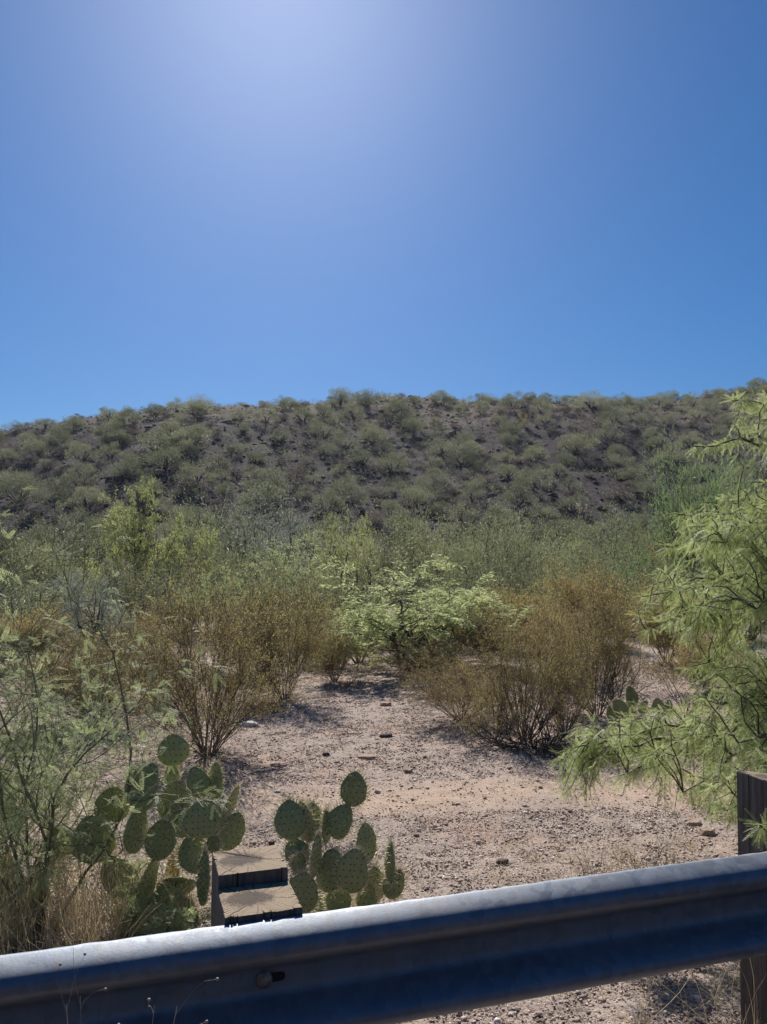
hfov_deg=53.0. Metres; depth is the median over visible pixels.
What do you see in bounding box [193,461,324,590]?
ironwood tree
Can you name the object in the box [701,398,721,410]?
hill shrub
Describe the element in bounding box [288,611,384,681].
creosote bush
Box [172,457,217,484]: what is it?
hill shrub
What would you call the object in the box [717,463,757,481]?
hill shrub
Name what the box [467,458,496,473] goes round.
hill shrub
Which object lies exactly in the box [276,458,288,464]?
dry hill bush
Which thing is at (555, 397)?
hill shrub
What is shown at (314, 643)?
creosote bush
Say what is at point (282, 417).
dry hill bush
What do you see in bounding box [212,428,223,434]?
dry hill bush
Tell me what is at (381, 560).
palo verde tree
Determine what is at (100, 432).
hill shrub
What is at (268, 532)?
hill shrub
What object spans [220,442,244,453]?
hill shrub
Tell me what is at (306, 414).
hill shrub
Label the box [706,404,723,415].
hill shrub
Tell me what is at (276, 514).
hill shrub
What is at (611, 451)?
hill shrub
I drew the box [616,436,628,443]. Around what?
dry hill bush
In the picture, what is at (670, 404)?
hill shrub
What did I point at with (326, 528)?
palo verde tree
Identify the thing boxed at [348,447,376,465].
hill shrub
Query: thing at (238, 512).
hill shrub
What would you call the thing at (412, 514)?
dry hill bush
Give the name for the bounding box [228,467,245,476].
dry hill bush
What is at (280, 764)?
rock
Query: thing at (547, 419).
hill shrub
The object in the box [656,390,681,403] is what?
hill shrub
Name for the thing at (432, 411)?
dry hill bush
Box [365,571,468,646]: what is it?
wash bush
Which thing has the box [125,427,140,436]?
dry hill bush
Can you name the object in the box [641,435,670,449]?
hill shrub
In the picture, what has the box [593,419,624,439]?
hill shrub
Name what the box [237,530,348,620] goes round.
mesquite tree
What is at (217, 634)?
creosote bush
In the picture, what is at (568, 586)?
creosote bush
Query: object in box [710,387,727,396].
hill shrub
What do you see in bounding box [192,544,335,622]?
wash bush
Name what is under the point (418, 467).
dry hill bush
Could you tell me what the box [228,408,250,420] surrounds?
hill shrub
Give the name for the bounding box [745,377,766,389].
hill shrub
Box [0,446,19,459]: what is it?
hill shrub
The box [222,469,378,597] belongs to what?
ironwood tree
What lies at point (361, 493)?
hill shrub
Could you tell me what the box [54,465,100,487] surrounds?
hill shrub
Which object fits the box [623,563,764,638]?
wash bush
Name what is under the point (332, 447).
hill shrub
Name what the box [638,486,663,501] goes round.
dry hill bush
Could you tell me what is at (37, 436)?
dry hill bush
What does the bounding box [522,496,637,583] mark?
palo verde tree
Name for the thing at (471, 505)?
dry hill bush
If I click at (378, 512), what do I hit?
dry hill bush
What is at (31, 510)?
dry hill bush
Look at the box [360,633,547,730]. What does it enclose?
creosote bush
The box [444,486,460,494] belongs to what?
dry hill bush
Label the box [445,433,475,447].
hill shrub
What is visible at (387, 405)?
hill shrub
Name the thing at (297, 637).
creosote bush
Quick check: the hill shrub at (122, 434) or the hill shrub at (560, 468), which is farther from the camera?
the hill shrub at (122, 434)
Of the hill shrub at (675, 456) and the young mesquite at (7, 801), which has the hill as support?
the hill shrub at (675, 456)
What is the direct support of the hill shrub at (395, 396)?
on the hill
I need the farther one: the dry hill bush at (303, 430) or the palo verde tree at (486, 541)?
the dry hill bush at (303, 430)
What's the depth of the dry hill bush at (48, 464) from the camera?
72.85 m
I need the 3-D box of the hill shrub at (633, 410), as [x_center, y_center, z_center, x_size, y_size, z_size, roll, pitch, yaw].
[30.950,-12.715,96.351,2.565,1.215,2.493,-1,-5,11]
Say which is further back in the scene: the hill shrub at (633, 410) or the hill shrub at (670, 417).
the hill shrub at (633, 410)
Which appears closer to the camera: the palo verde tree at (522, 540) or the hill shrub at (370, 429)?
the palo verde tree at (522, 540)
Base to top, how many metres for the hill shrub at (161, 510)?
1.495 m
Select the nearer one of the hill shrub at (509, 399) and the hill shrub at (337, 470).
the hill shrub at (337, 470)
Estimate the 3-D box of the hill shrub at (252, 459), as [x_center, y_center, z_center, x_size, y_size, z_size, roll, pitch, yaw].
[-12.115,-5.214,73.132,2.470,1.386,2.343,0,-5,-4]
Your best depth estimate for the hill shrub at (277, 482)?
63.59 m
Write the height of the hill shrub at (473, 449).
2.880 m
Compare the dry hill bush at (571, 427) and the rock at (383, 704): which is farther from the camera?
the dry hill bush at (571, 427)
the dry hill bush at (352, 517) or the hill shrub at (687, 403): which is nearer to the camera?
the dry hill bush at (352, 517)
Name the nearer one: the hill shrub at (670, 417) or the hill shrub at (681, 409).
the hill shrub at (670, 417)
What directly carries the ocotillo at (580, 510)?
on the hill
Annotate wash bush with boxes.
[0,560,115,625]
[63,551,178,635]
[124,564,251,631]
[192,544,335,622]
[234,545,360,641]
[322,571,420,646]
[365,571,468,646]
[422,561,544,612]
[484,553,586,632]
[525,535,648,619]
[569,540,690,634]
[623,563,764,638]
[654,522,766,641]
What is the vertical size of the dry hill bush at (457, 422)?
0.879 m
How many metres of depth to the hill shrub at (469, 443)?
79.76 m
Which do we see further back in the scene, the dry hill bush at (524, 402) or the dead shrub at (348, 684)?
the dry hill bush at (524, 402)
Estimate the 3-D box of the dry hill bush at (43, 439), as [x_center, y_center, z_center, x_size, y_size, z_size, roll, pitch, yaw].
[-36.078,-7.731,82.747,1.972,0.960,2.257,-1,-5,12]
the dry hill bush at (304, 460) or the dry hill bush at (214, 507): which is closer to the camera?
the dry hill bush at (214, 507)
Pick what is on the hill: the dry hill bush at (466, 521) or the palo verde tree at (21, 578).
the dry hill bush at (466, 521)
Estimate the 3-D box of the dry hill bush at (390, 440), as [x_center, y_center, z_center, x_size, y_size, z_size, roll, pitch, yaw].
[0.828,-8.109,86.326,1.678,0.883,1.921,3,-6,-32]
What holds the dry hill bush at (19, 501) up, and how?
on the hill
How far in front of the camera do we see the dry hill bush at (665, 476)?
70.86 m
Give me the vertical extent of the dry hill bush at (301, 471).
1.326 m
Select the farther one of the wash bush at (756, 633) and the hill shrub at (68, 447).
the hill shrub at (68, 447)
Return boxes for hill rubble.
[0,389,766,579]
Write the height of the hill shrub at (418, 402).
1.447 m
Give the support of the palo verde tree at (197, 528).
on the ground at (442, 793)
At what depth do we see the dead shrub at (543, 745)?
7.40 m
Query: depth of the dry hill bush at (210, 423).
83.95 m
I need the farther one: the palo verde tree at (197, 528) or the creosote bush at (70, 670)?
the palo verde tree at (197, 528)
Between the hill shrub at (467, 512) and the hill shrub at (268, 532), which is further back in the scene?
the hill shrub at (467, 512)
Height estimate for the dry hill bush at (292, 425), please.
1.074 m
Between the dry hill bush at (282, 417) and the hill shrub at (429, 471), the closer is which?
the hill shrub at (429, 471)
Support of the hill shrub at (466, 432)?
on the hill
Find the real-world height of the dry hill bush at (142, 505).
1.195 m
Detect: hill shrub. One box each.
[0,420,24,432]
[0,429,7,439]
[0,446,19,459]
[0,466,50,501]
[16,432,37,443]
[17,438,56,456]
[21,522,59,542]
[22,476,80,505]
[33,418,55,428]
[36,458,49,467]
[44,422,73,437]
[44,427,74,444]
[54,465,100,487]
[54,506,103,531]
[57,440,78,449]
[62,416,85,429]
[64,440,98,460]
[66,459,98,474]
[67,485,114,507]
[90,418,126,440]
[91,501,142,532]
[93,441,120,457]
[97,406,121,420]
[100,525,145,552]
[102,460,145,478]
[106,405,143,429]
[107,428,132,443]
[117,451,140,468]
[124,472,167,500]
[130,435,191,469]
[135,428,179,451]
[143,401,169,417]
[146,518,188,542]
[148,496,180,514]
[158,419,186,436]
[164,397,185,411]
[168,423,212,446]
[171,412,188,423]
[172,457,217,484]
[173,439,200,456]
[175,503,217,525]
[180,393,218,410]
[181,398,213,416]
[204,467,230,480]
[206,454,231,465]
[212,482,238,495]
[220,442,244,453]
[222,504,267,529]
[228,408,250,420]
[228,522,295,553]
[234,480,288,512]
[236,423,251,433]
[236,466,294,493]
[242,464,266,477]
[243,450,268,463]
[249,406,283,422]
[259,400,270,406]
[260,504,296,522]
[262,394,291,411]
[266,428,291,442]
[276,396,301,408]
[292,407,316,420]
[292,485,317,500]
[305,474,320,482]
[306,414,346,438]
[310,421,325,430]
[311,488,347,512]
[312,439,344,455]
[313,404,334,416]
[315,512,345,531]
[323,398,339,407]
[323,520,383,551]
[324,474,361,494]
[328,385,354,403]
[328,410,348,423]
[329,429,362,448]
[332,463,349,474]
[333,479,371,504]
[341,402,366,418]
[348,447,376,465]
[352,388,383,406]
[354,418,380,430]
[355,425,390,443]
[371,451,411,471]
[373,439,395,450]
[378,476,416,496]
[380,392,397,400]
[380,397,402,413]
[380,499,402,513]
[381,399,415,418]
[382,508,423,535]
[393,411,418,423]
[399,484,436,507]
[402,415,429,433]
[407,395,422,404]
[408,464,459,489]
[418,480,447,500]
[421,435,457,455]
[423,456,444,466]
[423,467,448,479]
[426,390,456,405]
[427,500,450,513]
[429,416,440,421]
[429,424,451,435]
[433,522,455,533]
[440,440,480,466]
[441,500,480,521]
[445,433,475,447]
[450,401,468,413]
[456,429,474,438]
[456,440,486,455]
[457,482,485,499]
[459,396,475,404]
[459,473,491,489]
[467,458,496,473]
[472,406,488,413]
[473,391,489,402]
[474,528,507,544]
[475,400,490,408]
[475,502,520,532]
[476,393,499,404]
[488,414,509,424]
[488,447,515,462]
[493,462,523,478]
[493,532,550,556]
[494,481,539,505]
[496,390,526,408]
[496,419,526,436]
[496,432,519,445]
[509,463,556,491]
[520,446,550,461]
[521,391,537,403]
[527,503,558,519]
[529,397,556,412]
[529,468,554,481]
[532,391,553,406]
[533,412,556,423]
[545,516,594,539]
[547,462,571,474]
[552,395,570,403]
[554,493,588,511]
[555,451,576,465]
[555,475,581,489]
[556,430,600,453]
[560,394,573,400]
[566,395,582,403]
[571,391,611,408]
[573,390,602,404]
[592,521,607,533]
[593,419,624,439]
[594,406,631,425]
[597,399,629,415]
[598,396,618,406]
[601,452,640,468]
[603,443,631,459]
[610,392,635,406]
[617,465,646,480]
[622,405,639,414]
[624,395,649,405]
[624,511,653,529]
[628,475,660,493]
[631,408,660,423]
[634,401,646,410]
[641,425,663,437]
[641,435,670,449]
[642,395,660,403]
[646,391,671,406]
[647,440,691,467]
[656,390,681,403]
[659,400,675,408]
[659,412,677,422]
[664,490,702,512]
[672,403,690,411]
[673,467,708,481]
[674,429,705,445]
[681,391,705,406]
[681,395,695,401]
[683,404,709,418]
[684,482,708,497]
[688,457,716,470]
[701,389,722,396]
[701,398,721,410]
[705,468,761,492]
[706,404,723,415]
[708,424,729,435]
[708,486,763,507]
[709,390,732,402]
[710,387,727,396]
[713,416,738,427]
[715,429,738,441]
[716,408,744,422]
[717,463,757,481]
[731,386,753,395]
[734,458,764,471]
[737,425,764,436]
[739,407,765,418]
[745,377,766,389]
[746,380,764,392]
[756,383,766,395]
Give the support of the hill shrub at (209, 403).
on the hill
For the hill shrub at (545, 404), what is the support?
on the hill
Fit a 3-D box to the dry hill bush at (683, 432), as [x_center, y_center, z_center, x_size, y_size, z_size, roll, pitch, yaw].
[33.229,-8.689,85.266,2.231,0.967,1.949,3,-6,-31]
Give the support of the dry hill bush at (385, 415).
on the hill
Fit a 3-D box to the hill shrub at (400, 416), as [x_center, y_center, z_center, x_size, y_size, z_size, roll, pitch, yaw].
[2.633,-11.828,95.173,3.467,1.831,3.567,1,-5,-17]
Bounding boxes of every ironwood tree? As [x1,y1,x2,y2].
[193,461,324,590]
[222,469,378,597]
[253,516,478,622]
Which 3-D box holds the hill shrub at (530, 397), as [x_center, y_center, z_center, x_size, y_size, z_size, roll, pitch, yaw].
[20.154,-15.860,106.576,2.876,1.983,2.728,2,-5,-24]
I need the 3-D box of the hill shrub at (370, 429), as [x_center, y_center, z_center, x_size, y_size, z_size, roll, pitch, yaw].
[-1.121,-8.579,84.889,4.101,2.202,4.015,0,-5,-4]
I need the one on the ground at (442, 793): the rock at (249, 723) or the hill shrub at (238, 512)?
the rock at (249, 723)
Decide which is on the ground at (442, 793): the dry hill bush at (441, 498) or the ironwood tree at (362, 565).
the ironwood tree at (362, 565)
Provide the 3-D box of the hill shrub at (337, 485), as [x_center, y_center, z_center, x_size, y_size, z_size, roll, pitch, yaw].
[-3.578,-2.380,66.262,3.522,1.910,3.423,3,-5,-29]
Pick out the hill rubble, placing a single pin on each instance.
(273, 444)
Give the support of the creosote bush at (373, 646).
on the ground at (442, 793)
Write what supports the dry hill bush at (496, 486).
on the hill
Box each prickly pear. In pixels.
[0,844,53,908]
[41,727,248,936]
[267,764,410,913]
[605,684,673,742]
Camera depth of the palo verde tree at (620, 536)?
40.80 m
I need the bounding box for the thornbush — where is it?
[42,520,181,675]
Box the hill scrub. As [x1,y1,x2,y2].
[0,391,766,578]
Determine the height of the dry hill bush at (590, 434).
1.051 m
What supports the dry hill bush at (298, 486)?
on the hill
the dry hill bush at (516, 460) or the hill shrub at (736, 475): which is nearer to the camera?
the hill shrub at (736, 475)
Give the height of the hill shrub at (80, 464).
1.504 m
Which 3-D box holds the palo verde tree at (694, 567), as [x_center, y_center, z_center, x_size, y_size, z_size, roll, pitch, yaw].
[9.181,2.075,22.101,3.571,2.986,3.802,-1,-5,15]
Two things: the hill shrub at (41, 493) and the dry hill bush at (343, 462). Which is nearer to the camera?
the hill shrub at (41, 493)
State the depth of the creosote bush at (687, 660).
10.70 m
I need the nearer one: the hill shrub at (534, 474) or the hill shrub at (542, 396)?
the hill shrub at (534, 474)
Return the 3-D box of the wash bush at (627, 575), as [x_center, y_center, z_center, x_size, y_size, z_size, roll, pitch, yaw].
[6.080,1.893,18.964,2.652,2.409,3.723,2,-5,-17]
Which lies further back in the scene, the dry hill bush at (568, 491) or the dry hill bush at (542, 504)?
the dry hill bush at (568, 491)
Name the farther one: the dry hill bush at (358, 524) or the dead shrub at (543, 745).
the dry hill bush at (358, 524)
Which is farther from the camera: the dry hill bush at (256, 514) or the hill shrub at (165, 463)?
the hill shrub at (165, 463)
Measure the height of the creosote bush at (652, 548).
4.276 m
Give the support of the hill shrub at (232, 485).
on the hill
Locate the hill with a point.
(561, 418)
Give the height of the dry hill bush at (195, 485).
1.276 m
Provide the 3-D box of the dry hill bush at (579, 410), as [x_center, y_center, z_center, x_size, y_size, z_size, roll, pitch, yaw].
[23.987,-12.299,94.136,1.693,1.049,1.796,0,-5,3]
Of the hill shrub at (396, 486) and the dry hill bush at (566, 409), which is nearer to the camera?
the hill shrub at (396, 486)
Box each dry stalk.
[56,933,106,1023]
[118,998,207,1023]
[173,977,218,1023]
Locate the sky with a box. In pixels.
[0,0,766,430]
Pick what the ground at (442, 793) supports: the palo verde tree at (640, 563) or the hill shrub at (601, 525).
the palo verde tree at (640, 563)
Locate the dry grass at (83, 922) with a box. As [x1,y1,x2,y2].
[0,814,766,1023]
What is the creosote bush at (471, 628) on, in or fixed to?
on the ground at (442, 793)
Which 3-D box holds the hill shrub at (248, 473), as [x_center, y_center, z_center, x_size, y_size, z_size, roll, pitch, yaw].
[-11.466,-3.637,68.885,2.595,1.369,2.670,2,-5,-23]
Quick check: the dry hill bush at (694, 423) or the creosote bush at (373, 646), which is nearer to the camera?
the creosote bush at (373, 646)
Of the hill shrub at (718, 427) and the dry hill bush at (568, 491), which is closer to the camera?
the dry hill bush at (568, 491)
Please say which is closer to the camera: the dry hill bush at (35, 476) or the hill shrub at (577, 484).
the hill shrub at (577, 484)
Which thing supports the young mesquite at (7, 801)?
on the ground at (442, 793)
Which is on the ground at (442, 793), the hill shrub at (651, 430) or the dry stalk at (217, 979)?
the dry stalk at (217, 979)
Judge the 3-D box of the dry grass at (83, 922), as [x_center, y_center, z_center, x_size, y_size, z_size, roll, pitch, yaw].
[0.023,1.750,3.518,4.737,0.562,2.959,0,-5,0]
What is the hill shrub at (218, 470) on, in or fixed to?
on the hill
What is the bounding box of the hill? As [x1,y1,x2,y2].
[0,388,766,602]
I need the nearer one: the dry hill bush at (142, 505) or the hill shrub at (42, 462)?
the dry hill bush at (142, 505)
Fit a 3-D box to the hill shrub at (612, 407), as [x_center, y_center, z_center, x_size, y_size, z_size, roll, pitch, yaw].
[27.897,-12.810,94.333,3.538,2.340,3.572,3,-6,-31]
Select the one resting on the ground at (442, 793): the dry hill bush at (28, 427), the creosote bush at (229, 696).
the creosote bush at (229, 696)
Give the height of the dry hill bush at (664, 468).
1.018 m
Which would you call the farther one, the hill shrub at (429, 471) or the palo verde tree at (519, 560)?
the hill shrub at (429, 471)
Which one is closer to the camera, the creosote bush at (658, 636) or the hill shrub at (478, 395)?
the creosote bush at (658, 636)
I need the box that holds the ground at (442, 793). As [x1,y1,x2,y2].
[0,603,766,1023]
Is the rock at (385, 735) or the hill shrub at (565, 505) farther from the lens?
the hill shrub at (565, 505)
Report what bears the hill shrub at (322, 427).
on the hill
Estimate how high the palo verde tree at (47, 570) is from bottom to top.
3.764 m
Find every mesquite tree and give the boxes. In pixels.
[77,476,225,612]
[169,565,271,634]
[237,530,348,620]
[294,553,533,670]
[306,504,375,586]
[326,587,390,666]
[548,388,766,850]
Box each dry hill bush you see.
[0,460,10,467]
[13,497,28,505]
[16,471,43,480]
[18,422,32,429]
[22,456,36,463]
[22,506,40,516]
[33,432,45,438]
[36,458,58,469]
[38,436,53,443]
[45,482,66,495]
[53,464,67,471]
[57,474,78,484]
[123,422,138,428]
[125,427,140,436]
[131,496,151,509]
[159,410,170,417]
[168,458,193,471]
[176,477,209,491]
[183,417,203,427]
[205,418,217,425]
[208,501,232,512]
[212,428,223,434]
[215,495,229,501]
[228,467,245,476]
[242,509,268,519]
[273,413,288,420]
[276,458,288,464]
[280,472,302,482]
[284,421,298,429]
[285,463,308,475]
[289,478,313,492]
[295,424,312,433]
[295,438,317,446]
[296,400,308,406]
[299,455,315,464]
[308,504,330,517]
[334,513,357,523]
[335,457,354,467]
[346,518,374,530]
[357,403,369,409]
[359,514,391,526]
[371,418,388,426]
[371,488,387,497]
[371,508,389,521]
[372,462,385,468]
[376,412,393,420]
[376,525,407,540]
[385,437,397,442]
[392,421,409,429]
[398,508,420,522]
[416,462,432,469]
[429,408,440,414]
[434,493,453,502]
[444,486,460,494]
[447,497,462,504]
[449,421,460,427]
[450,519,477,532]
[454,501,483,512]
[457,472,469,480]
[469,511,491,523]
[476,472,496,482]
[489,406,510,415]
[491,482,503,489]
[505,484,531,497]
[511,456,529,463]
[517,397,532,406]
[526,520,552,534]
[537,501,553,509]
[544,425,560,432]
[557,403,573,412]
[563,488,580,494]
[566,423,580,429]
[574,408,583,415]
[576,513,597,522]
[581,429,595,436]
[582,472,598,477]
[585,528,615,542]
[590,462,604,468]
[605,487,635,500]
[609,468,624,476]
[612,479,635,489]
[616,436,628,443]
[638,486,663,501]
[653,462,675,472]
[655,471,677,479]
[676,429,693,437]
[686,416,705,427]
[713,414,730,423]
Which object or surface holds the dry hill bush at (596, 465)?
on the hill
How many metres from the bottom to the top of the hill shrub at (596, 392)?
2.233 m
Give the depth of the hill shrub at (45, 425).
91.67 m
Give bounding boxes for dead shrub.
[243,669,299,711]
[320,670,374,689]
[427,664,607,762]
[544,711,648,751]
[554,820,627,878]
[574,618,663,720]
[587,825,706,868]
[638,643,734,719]
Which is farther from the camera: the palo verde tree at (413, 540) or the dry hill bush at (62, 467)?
the dry hill bush at (62, 467)
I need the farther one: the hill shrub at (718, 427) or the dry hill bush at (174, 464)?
the hill shrub at (718, 427)
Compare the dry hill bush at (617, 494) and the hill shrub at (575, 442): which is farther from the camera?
the hill shrub at (575, 442)
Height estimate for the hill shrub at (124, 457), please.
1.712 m
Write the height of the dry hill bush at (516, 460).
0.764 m
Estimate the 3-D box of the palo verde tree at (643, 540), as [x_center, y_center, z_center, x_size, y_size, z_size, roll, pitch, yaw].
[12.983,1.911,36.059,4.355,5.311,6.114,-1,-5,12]
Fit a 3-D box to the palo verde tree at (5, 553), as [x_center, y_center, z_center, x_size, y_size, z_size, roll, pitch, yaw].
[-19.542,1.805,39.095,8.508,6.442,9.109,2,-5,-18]
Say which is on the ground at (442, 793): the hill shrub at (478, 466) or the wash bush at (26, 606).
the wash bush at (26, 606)
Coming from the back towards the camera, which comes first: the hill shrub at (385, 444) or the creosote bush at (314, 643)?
the hill shrub at (385, 444)
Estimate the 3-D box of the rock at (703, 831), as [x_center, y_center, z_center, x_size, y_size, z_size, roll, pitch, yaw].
[2.061,2.048,4.909,0.106,0.056,0.088,0,-5,0]
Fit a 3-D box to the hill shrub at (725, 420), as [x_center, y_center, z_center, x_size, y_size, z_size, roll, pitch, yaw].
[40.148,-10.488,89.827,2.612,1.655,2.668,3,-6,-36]
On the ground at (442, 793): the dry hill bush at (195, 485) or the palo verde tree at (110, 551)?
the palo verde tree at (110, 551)
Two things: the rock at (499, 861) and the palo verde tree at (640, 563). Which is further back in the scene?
the palo verde tree at (640, 563)
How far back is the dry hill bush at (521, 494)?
63.58 m
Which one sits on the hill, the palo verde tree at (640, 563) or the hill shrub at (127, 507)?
the hill shrub at (127, 507)
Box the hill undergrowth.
[0,387,765,570]
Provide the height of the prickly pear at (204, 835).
0.994 m
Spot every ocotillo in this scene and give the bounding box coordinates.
[518,413,530,424]
[575,501,586,519]
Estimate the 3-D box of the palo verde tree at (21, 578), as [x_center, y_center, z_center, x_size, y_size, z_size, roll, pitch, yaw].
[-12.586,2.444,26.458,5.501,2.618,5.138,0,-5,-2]
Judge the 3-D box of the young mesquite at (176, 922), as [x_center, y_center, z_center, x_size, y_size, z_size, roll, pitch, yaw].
[-1.055,1.840,3.525,0.710,0.418,0.382,-4,-6,40]
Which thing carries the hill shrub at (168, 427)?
on the hill
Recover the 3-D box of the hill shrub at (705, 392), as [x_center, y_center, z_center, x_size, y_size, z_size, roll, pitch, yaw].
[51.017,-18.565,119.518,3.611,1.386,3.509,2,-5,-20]
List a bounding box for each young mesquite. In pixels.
[0,438,230,937]
[0,555,169,872]
[0,745,134,938]
[102,851,210,939]
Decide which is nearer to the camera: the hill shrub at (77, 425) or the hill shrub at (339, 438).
the hill shrub at (339, 438)
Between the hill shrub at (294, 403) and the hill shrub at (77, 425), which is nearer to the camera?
the hill shrub at (77, 425)
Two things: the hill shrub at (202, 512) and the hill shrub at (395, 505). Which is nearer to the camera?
the hill shrub at (202, 512)
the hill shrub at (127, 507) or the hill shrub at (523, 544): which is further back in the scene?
the hill shrub at (127, 507)
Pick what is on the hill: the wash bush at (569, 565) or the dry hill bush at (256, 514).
the dry hill bush at (256, 514)
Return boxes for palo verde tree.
[0,506,86,596]
[0,523,110,611]
[0,546,86,614]
[7,494,155,604]
[49,500,162,597]
[108,540,221,612]
[147,502,267,590]
[149,473,274,580]
[182,529,308,618]
[259,486,368,582]
[346,511,446,602]
[361,528,460,613]
[371,489,467,599]
[408,511,521,603]
[426,490,561,584]
[430,517,557,601]
[456,490,576,586]
[479,507,609,597]
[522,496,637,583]
[543,521,657,601]
[558,500,664,586]
[613,520,718,619]
[616,498,703,578]
[627,408,765,601]
[639,534,741,595]
[663,431,766,584]
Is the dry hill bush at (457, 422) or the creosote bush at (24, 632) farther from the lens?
the dry hill bush at (457, 422)
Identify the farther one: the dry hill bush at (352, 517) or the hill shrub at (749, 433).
the hill shrub at (749, 433)
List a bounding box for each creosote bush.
[0,598,198,732]
[0,604,67,670]
[1,594,117,666]
[40,528,349,787]
[87,598,182,673]
[96,596,207,699]
[178,591,294,672]
[200,551,353,700]
[278,619,358,665]
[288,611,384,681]
[343,623,496,677]
[349,617,443,659]
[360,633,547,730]
[428,592,563,667]
[439,612,553,744]
[455,562,614,742]
[463,574,569,648]
[468,592,630,672]
[481,573,607,737]
[521,556,662,716]
[530,551,641,639]
[613,561,713,663]
[628,621,754,690]
[634,499,707,577]
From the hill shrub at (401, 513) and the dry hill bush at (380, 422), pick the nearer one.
the hill shrub at (401, 513)
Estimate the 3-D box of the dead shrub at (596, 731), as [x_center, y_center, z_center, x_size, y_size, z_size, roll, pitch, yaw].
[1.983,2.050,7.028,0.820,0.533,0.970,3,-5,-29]
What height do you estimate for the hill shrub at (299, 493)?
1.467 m
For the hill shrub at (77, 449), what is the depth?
74.42 m
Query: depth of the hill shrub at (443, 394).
108.45 m
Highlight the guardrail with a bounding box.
[0,771,766,1023]
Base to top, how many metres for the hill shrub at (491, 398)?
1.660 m
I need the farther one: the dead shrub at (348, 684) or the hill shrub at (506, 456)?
the hill shrub at (506, 456)
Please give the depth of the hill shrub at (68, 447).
79.64 m
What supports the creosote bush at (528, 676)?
on the ground at (442, 793)
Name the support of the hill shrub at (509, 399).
on the hill
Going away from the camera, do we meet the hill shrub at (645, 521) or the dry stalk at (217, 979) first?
the dry stalk at (217, 979)
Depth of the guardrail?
2.12 m
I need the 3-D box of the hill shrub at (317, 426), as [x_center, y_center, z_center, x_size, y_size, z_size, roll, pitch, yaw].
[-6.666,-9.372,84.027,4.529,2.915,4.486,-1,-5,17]
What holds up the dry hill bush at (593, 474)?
on the hill
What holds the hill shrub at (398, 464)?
on the hill
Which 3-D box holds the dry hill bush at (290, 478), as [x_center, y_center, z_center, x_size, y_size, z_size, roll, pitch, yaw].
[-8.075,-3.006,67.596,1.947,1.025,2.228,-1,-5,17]
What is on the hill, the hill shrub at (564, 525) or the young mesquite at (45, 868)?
the hill shrub at (564, 525)
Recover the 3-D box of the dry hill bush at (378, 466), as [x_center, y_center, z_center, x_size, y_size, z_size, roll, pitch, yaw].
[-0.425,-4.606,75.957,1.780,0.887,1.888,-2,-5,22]
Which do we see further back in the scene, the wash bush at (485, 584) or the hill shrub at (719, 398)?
the hill shrub at (719, 398)
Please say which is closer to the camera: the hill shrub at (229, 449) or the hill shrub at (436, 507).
the hill shrub at (436, 507)
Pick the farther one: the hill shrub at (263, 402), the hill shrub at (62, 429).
the hill shrub at (263, 402)
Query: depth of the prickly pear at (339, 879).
3.63 m
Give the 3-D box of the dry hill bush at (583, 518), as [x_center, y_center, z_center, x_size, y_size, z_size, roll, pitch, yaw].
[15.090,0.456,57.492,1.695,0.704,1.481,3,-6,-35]
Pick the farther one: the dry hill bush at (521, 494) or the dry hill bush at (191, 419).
the dry hill bush at (191, 419)
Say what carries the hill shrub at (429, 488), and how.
on the hill
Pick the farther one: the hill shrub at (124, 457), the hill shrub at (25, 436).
the hill shrub at (25, 436)
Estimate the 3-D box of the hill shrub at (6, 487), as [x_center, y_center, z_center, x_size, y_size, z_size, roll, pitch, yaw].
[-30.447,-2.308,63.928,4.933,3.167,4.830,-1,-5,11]
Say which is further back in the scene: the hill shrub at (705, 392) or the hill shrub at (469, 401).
the hill shrub at (705, 392)
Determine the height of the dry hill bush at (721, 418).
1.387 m
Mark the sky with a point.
(249, 202)
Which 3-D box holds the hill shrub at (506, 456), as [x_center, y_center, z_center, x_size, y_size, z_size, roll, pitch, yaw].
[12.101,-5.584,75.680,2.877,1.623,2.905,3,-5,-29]
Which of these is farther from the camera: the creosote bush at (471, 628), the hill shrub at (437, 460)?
the hill shrub at (437, 460)
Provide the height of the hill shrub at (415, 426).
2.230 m
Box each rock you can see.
[237,721,257,726]
[270,762,286,766]
[357,754,376,759]
[379,733,391,737]
[380,702,391,706]
[404,769,412,773]
[496,858,508,864]
[686,820,701,826]
[698,827,715,835]
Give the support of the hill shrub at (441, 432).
on the hill
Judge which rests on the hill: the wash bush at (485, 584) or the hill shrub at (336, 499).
the hill shrub at (336, 499)
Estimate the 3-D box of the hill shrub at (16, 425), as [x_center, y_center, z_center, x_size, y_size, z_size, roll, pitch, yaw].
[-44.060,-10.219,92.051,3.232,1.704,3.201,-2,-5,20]
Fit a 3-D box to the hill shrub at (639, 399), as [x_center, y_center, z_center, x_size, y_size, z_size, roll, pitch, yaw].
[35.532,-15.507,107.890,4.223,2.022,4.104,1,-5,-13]
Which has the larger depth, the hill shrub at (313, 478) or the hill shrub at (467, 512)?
the hill shrub at (313, 478)
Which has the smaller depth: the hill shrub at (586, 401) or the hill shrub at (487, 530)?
the hill shrub at (487, 530)
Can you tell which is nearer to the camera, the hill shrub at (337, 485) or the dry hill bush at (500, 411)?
the hill shrub at (337, 485)
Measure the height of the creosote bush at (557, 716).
1.777 m

